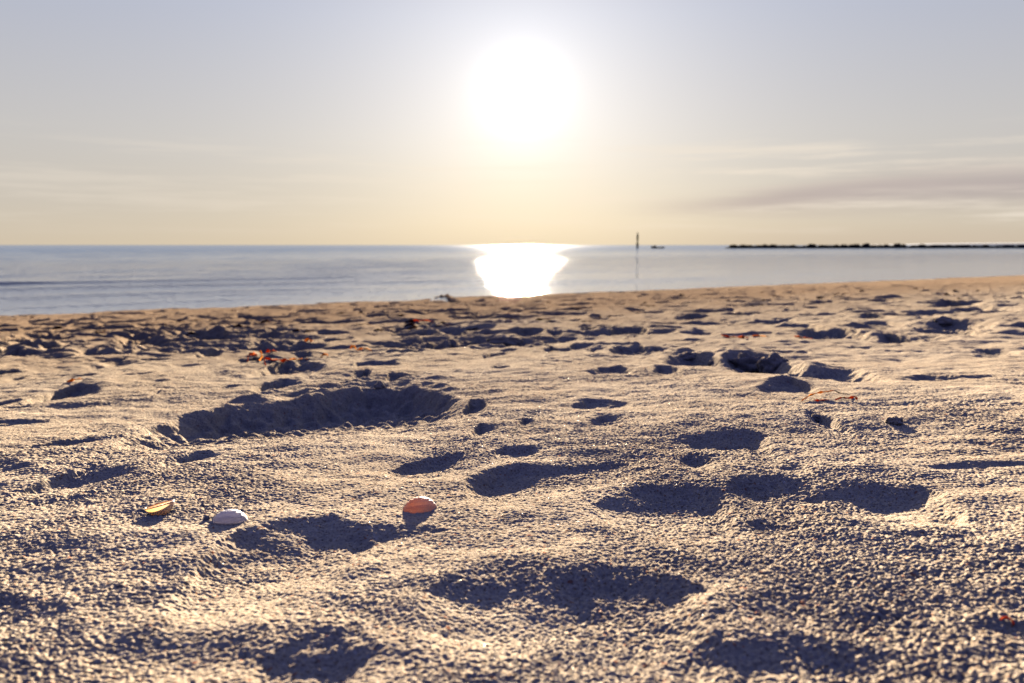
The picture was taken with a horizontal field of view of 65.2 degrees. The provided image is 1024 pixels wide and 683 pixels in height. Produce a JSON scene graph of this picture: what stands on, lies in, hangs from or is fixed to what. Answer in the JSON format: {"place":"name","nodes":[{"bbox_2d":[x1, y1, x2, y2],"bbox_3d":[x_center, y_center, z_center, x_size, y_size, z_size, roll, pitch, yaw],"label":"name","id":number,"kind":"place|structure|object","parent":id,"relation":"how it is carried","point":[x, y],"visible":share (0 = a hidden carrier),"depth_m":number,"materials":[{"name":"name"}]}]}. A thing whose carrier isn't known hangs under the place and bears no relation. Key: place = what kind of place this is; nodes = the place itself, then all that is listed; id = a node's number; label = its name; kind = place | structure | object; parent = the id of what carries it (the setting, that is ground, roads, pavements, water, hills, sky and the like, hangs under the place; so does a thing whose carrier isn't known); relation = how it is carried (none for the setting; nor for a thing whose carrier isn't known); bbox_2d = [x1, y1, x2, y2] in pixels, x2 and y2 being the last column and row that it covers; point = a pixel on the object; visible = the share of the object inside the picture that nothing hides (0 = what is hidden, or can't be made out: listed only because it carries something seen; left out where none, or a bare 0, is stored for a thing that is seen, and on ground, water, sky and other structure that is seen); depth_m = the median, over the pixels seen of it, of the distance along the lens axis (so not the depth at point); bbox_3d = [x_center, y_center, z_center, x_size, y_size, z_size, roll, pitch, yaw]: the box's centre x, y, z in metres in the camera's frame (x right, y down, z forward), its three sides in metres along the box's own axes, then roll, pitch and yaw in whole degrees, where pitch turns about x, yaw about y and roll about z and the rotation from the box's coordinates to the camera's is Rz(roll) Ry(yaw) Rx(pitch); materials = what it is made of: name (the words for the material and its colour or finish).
{"place":"outdoors","nodes":[
{"label":"outdoors","id":0,"kind":"place"},
{"bbox_2d":[0,275,1023,682],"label":"beach","id":1,"kind":"structure","parent":0,"point":[620,491],"depth_m":0.86,"materials":[{"name":"beige sand"}]},
{"bbox_2d":[144,500,173,515],"bbox_3d":[-0.341,0.163,0.777,0.030,0.012,0.022,-14,2,8],"label":"clam shell","id":2,"kind":"object","parent":1,"relation":"on","point":[163,508],"visible":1,"depth_m":0.77},
{"bbox_2d":[212,509,247,524],"bbox_3d":[-0.265,0.164,0.753,0.034,0.012,0.024,1,0,-14],"label":"clam shell","id":3,"kind":"object","parent":1,"relation":"on","point":[230,517],"visible":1,"depth_m":0.75},
{"bbox_2d":[246,352,256,362],"bbox_3d":[-0.844,0.049,2.578,0.033,0.034,0.242,-2,7,-14],"label":"seaweed strand","id":4,"kind":"object","parent":1,"relation":"on","point":[253,354],"visible":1,"depth_m":2.62},
{"bbox_2d":[264,357,287,362],"bbox_3d":[-0.716,0.054,2.440,0.040,0.029,0.190,-4,8,-29],"label":"seaweed strand","id":5,"kind":"object","parent":1,"relation":"on","point":[283,360],"visible":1,"depth_m":2.38},
{"bbox_2d":[373,381,385,389],"bbox_3d":[-0.289,0.099,1.748,0.026,0.026,0.021,-2,7,-17],"label":"sand clod","id":6,"kind":"object","parent":1,"relation":"on","point":[379,385],"visible":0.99,"depth_m":1.74,"materials":[{"name":"white"}]},
{"bbox_2d":[403,496,436,512],"bbox_3d":[-0.092,0.162,0.796,0.036,0.015,0.026,-6,9,-7],"label":"clam shell","id":7,"kind":"object","parent":1,"relation":"on","point":[421,504],"visible":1,"depth_m":0.79},
{"bbox_2d":[486,334,523,345],"bbox_3d":[-0.029,0.006,3.006,0.149,0.064,0.090,0,7,0],"label":"sand clod","id":8,"kind":"object","parent":1,"relation":"on","point":[505,340],"visible":0.6,"depth_m":2.98,"materials":[{"name":"white"}]},
{"bbox_2d":[677,352,696,360],"bbox_3d":[0.511,0.046,2.299,0.088,0.037,0.038,0,7,0],"label":"sand clod","id":9,"kind":"object","parent":1,"relation":"on","point":[688,356],"visible":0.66,"depth_m":2.29,"materials":[{"name":"white"}]},
{"bbox_2d":[728,351,760,372],"bbox_3d":[0.643,0.065,2.171,0.117,0.080,0.058,0,7,0],"label":"sand clod","id":10,"kind":"object","parent":1,"relation":"on","point":[745,361],"visible":0.52,"depth_m":2.15,"materials":[{"name":"white"}]},
{"bbox_2d":[755,352,787,373],"bbox_3d":[0.686,0.062,2.103,0.091,0.068,0.045,0,7,0],"label":"sand clod","id":11,"kind":"object","parent":1,"relation":"on","point":[772,362],"visible":0.73,"depth_m":2.09,"materials":[{"name":"grey"}]},
{"bbox_2d":[811,414,819,421],"bbox_3d":[0.467,0.118,1.231,0.018,0.016,0.014,0,7,0],"label":"sand clod","id":12,"kind":"object","parent":1,"relation":"on","point":[815,417],"visible":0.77,"depth_m":1.23,"materials":[{"name":"white"}]},
{"bbox_2d":[801,390,833,400],"bbox_3d":[0.518,0.092,1.370,0.087,0.012,0.016,-4,8,-32],"label":"seaweed strand","id":13,"kind":"object","parent":1,"relation":"on","point":[819,392],"visible":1,"depth_m":1.38},
{"bbox_2d":[835,396,857,400],"bbox_3d":[0.561,0.095,1.347,0.037,0.008,0.019,1,7,11],"label":"seaweed strand","id":14,"kind":"object","parent":1,"relation":"on","point":[852,397],"visible":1,"depth_m":1.35},
{"bbox_2d":[885,416,903,425],"bbox_3d":[0.547,0.116,1.144,0.025,0.018,0.020,2,7,16],"label":"sand clod","id":15,"kind":"object","parent":1,"relation":"on","point":[895,420],"visible":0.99,"depth_m":1.14,"materials":[{"name":"grey"}]},
{"bbox_2d":[933,316,953,325],"bbox_3d":[1.762,-0.082,3.272,0.084,0.048,0.062,0,7,0],"label":"sand clod","id":16,"kind":"object","parent":1,"relation":"on","point":[944,321],"visible":0.84,"depth_m":3.25,"materials":[{"name":"white"}]},
{"bbox_2d":[1000,616,1014,624],"bbox_3d":[0.312,0.176,0.504,0.006,0.004,0.007,0,7,0],"label":"seaweed strand","id":17,"kind":"object","parent":1,"relation":"on","point":[1009,618],"visible":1,"depth_m":0.51},
{"bbox_2d":[0,245,1023,315],"bbox_3d":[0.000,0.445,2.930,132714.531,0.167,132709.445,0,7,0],"label":"sea","id":18,"kind":"structure","parent":0,"point":[55,279],"depth_m":24.86,"materials":[{"name":"liquid"}]},
{"bbox_2d":[726,243,1023,247],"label":"breakwater","id":19,"kind":"object","parent":18,"relation":"in","point":[868,245],"visible":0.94,"depth_m":190.78,"materials":[{"name":"grey stone"}]},
{"bbox_2d":[0,0,1023,244],"label":"sky","id":20,"kind":"structure","parent":0,"point":[123,122],"materials":[{"name":"blue"}]},
{"bbox_2d":[888,243,1023,244],"bbox_3d":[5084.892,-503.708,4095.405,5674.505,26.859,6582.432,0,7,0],"label":"hills","id":21,"kind":"structure","parent":0,"point":[969,244],"depth_m":5250.53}
]}

